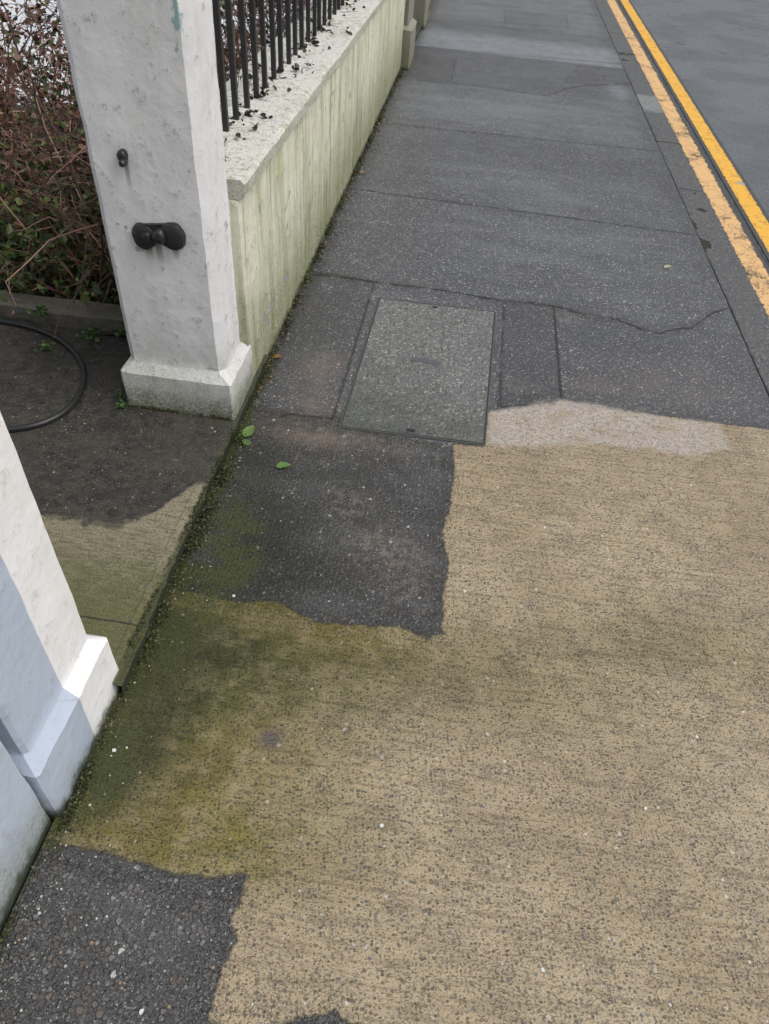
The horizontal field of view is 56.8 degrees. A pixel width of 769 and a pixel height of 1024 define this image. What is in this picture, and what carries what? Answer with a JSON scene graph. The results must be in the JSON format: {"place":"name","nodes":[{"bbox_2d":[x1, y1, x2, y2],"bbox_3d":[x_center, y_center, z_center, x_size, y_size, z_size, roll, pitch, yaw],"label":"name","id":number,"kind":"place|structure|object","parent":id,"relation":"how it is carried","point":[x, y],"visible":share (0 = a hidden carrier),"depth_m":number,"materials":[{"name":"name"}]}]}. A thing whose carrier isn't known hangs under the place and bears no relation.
{"place":"outdoors","nodes":[
{"label":"outdoors","id":0,"kind":"place"},
{"bbox_2d":[0,0,311,104],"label":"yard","id":1,"kind":"structure","parent":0,"point":[19,17],"depth_m":6.01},
{"bbox_2d":[0,102,125,335],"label":"garden bed","id":2,"kind":"object","parent":1,"relation":"on","point":[46,279],"visible":0.02,"depth_m":3.08,"materials":[{"name":"brown plant"}]},
{"bbox_2d":[0,161,118,303],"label":"shrub","id":3,"kind":"object","parent":2,"relation":"on","point":[11,254],"visible":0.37,"depth_m":2.80,"materials":[{"name":"green plant"}]},
{"bbox_2d":[0,290,124,335],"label":"garden edging","id":4,"kind":"object","parent":2,"relation":"on","point":[79,315],"visible":0.51,"depth_m":2.70,"materials":[{"name":"concrete"}]},
{"bbox_2d":[0,0,305,283],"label":"bush","id":5,"kind":"object","parent":2,"relation":"on","point":[10,133],"visible":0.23,"depth_m":3.01,"materials":[{"name":"brown plant"}]},
{"bbox_2d":[0,0,321,336],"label":"hedge","id":6,"kind":"object","parent":2,"relation":"on","point":[72,218],"visible":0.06,"depth_m":2.50,"materials":[{"name":"brown plant"}]},
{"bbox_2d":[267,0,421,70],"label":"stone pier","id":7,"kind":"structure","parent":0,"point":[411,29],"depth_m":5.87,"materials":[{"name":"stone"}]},
{"bbox_2d":[0,0,768,1023],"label":"pavement","id":8,"kind":"structure","parent":0,"point":[414,698],"depth_m":1.85,"materials":[{"name":"beige concrete"}]},
{"bbox_2d":[0,743,51,935],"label":"boundary wall","id":9,"kind":"structure","parent":8,"relation":"on","point":[25,823],"depth_m":1.36,"materials":[{"name":"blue paint"}]},
{"bbox_2d":[0,411,121,819],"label":"gate pillar","id":10,"kind":"structure","parent":8,"relation":"on","point":[59,689],"depth_m":1.37,"materials":[{"name":"paint"}]},
{"bbox_2d":[0,321,267,696],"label":"driveway","id":11,"kind":"structure","parent":8,"relation":"on","point":[168,458],"depth_m":2.18,"materials":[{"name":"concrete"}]},
{"bbox_2d":[0,318,86,431],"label":"garden hose","id":12,"kind":"object","parent":11,"relation":"on","point":[72,403],"visible":0.98,"depth_m":2.46,"materials":[{"name":"rubber"}]},
{"bbox_2d":[56,0,253,419],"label":"gate pillar","id":13,"kind":"structure","parent":8,"relation":"on","point":[145,75],"depth_m":1.91,"materials":[{"name":"white paint"}]},
{"bbox_2d":[116,148,128,160],"bbox_3d":[-0.681,-0.922,1.846,0.026,0.034,0.022,8,45,3],"label":"gate bolt","id":14,"kind":"object","parent":13,"relation":"attached to","point":[122,153],"visible":0.95,"depth_m":1.84,"materials":[{"name":"black metal"}]},
{"bbox_2d":[118,159,127,166],"bbox_3d":[-0.678,-0.904,1.844,0.020,0.020,0.020,8,45,3],"label":"gate bolt stub","id":15,"kind":"object","parent":13,"relation":"attached to","point":[123,162],"visible":1,"depth_m":1.84,"materials":[{"name":"grey metal"}]},
{"bbox_2d":[132,222,155,249],"bbox_3d":[-0.672,-0.770,1.993,0.073,0.075,0.020,8,45,3],"label":"hinge lobe","id":16,"kind":"object","parent":13,"relation":"attached to","point":[138,229],"visible":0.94,"depth_m":1.98,"materials":[{"name":"black metal"}]},
{"bbox_2d":[141,232,150,241],"bbox_3d":[-0.663,-0.764,1.978,0.026,0.028,0.014,8,45,3],"label":"hinge boss","id":17,"kind":"object","parent":16,"relation":"attached to","point":[146,236],"visible":1,"depth_m":1.97,"materials":[{"name":"black metal"}]},
{"bbox_2d":[152,228,165,244],"bbox_3d":[-0.625,-0.762,1.970,0.038,0.042,0.022,8,45,3],"label":"hinge boss","id":18,"kind":"object","parent":16,"relation":"attached to","point":[158,236],"visible":1,"depth_m":1.96,"materials":[{"name":"black metal"}]},
{"bbox_2d":[142,223,164,243],"bbox_3d":[-0.633,-0.778,1.985,0.077,0.065,0.015,8,45,3],"label":"hinge bar","id":19,"kind":"object","parent":13,"relation":"attached to","point":[152,226],"visible":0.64,"depth_m":1.97,"materials":[{"name":"black metal"}]},
{"bbox_2d":[160,222,185,249],"bbox_3d":[-0.595,-0.766,1.981,0.080,0.077,0.024,8,45,3],"label":"hinge lobe","id":20,"kind":"object","parent":13,"relation":"attached to","point":[175,234],"visible":0.95,"depth_m":1.97,"materials":[{"name":"black metal"}]},
{"bbox_2d":[26,180,355,438],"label":"weeds","id":21,"kind":"object","parent":8,"relation":"on","point":[41,312],"visible":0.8,"depth_m":2.64,"materials":[{"name":"green plant"}]},
{"bbox_2d":[0,68,406,952],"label":"moss","id":22,"kind":"object","parent":8,"relation":"on","point":[206,510],"visible":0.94,"depth_m":2.08,"materials":[{"name":"green plant"}]},
{"bbox_2d":[242,439,250,444],"bbox_3d":[-0.466,-0.234,2.387,0.034,0.007,0.028,8,45,3],"label":"fallen leaf","id":23,"kind":"object","parent":8,"relation":"on","point":[245,441],"visible":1,"depth_m":2.39,"materials":[{"name":"green plant"}]},
{"bbox_2d":[242,425,254,436],"bbox_3d":[-0.466,-0.278,2.431,0.041,0.007,0.063,8,45,3],"label":"fallen leaf","id":24,"kind":"object","parent":8,"relation":"on","point":[249,430],"visible":1,"depth_m":2.43,"materials":[{"name":"green plant"}]},
{"bbox_2d":[276,462,289,467],"bbox_3d":[-0.330,-0.151,2.317,0.049,0.007,0.031,8,45,3],"label":"fallen leaf","id":25,"kind":"object","parent":8,"relation":"on","point":[282,464],"visible":1,"depth_m":2.32,"materials":[{"name":"green plant"}]},
{"bbox_2d":[228,0,405,373],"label":"wall","id":26,"kind":"structure","parent":8,"relation":"on","point":[282,212],"depth_m":3.01,"materials":[{"name":"beige paint"}]},
{"bbox_2d":[219,0,384,200],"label":"coping","id":27,"kind":"object","parent":26,"relation":"on","point":[250,158],"visible":0.58,"depth_m":2.69,"materials":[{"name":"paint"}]},
{"bbox_2d":[212,0,348,131],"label":"iron railing","id":28,"kind":"object","parent":27,"relation":"on","point":[316,13],"visible":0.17,"depth_m":2.58,"materials":[{"name":"black metal"}]},
{"bbox_2d":[212,0,364,159],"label":"dead leaves","id":29,"kind":"object","parent":27,"relation":"on","point":[262,88],"visible":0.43,"depth_m":2.86,"materials":[{"name":"brown plant"}]},
{"bbox_2d":[0,77,764,1023],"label":"grit","id":30,"kind":"object","parent":8,"relation":"on","point":[542,969],"visible":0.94,"depth_m":1.43,"materials":[{"name":"stone"}]},
{"bbox_2d":[339,298,495,445],"bbox_3d":[0.167,-0.588,2.821,0.535,0.016,0.963,8,45,3],"label":"manhole cover","id":31,"kind":"object","parent":8,"relation":"on","point":[423,370],"visible":1,"depth_m":2.75,"materials":[{"name":"concrete"}]},
{"bbox_2d":[413,0,429,29],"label":"stone pier","id":32,"kind":"structure","parent":0,"point":[420,11],"depth_m":7.04,"materials":[{"name":"beige stone"}]},
{"bbox_2d":[617,0,768,266],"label":"road","id":33,"kind":"structure","parent":0,"point":[716,52],"depth_m":7.33,"materials":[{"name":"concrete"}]},
{"bbox_2d":[606,0,768,317],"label":"yellow line","id":34,"kind":"object","parent":33,"relation":"on","point":[749,256],"depth_m":4.88,"materials":[{"name":"paint"}]},
{"bbox_2d":[619,0,768,259],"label":"yellow line","id":35,"kind":"object","parent":33,"relation":"on","point":[752,210],"depth_m":5.47,"materials":[{"name":"paint"}]},
{"label":"ground","id":36,"kind":"structure","parent":0,"visible":0},
{"bbox_2d":[594,0,768,396],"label":"kerb","id":37,"kind":"structure","parent":36,"relation":"on","point":[750,316],"depth_m":4.08,"materials":[{"name":"stone"}]}
]}

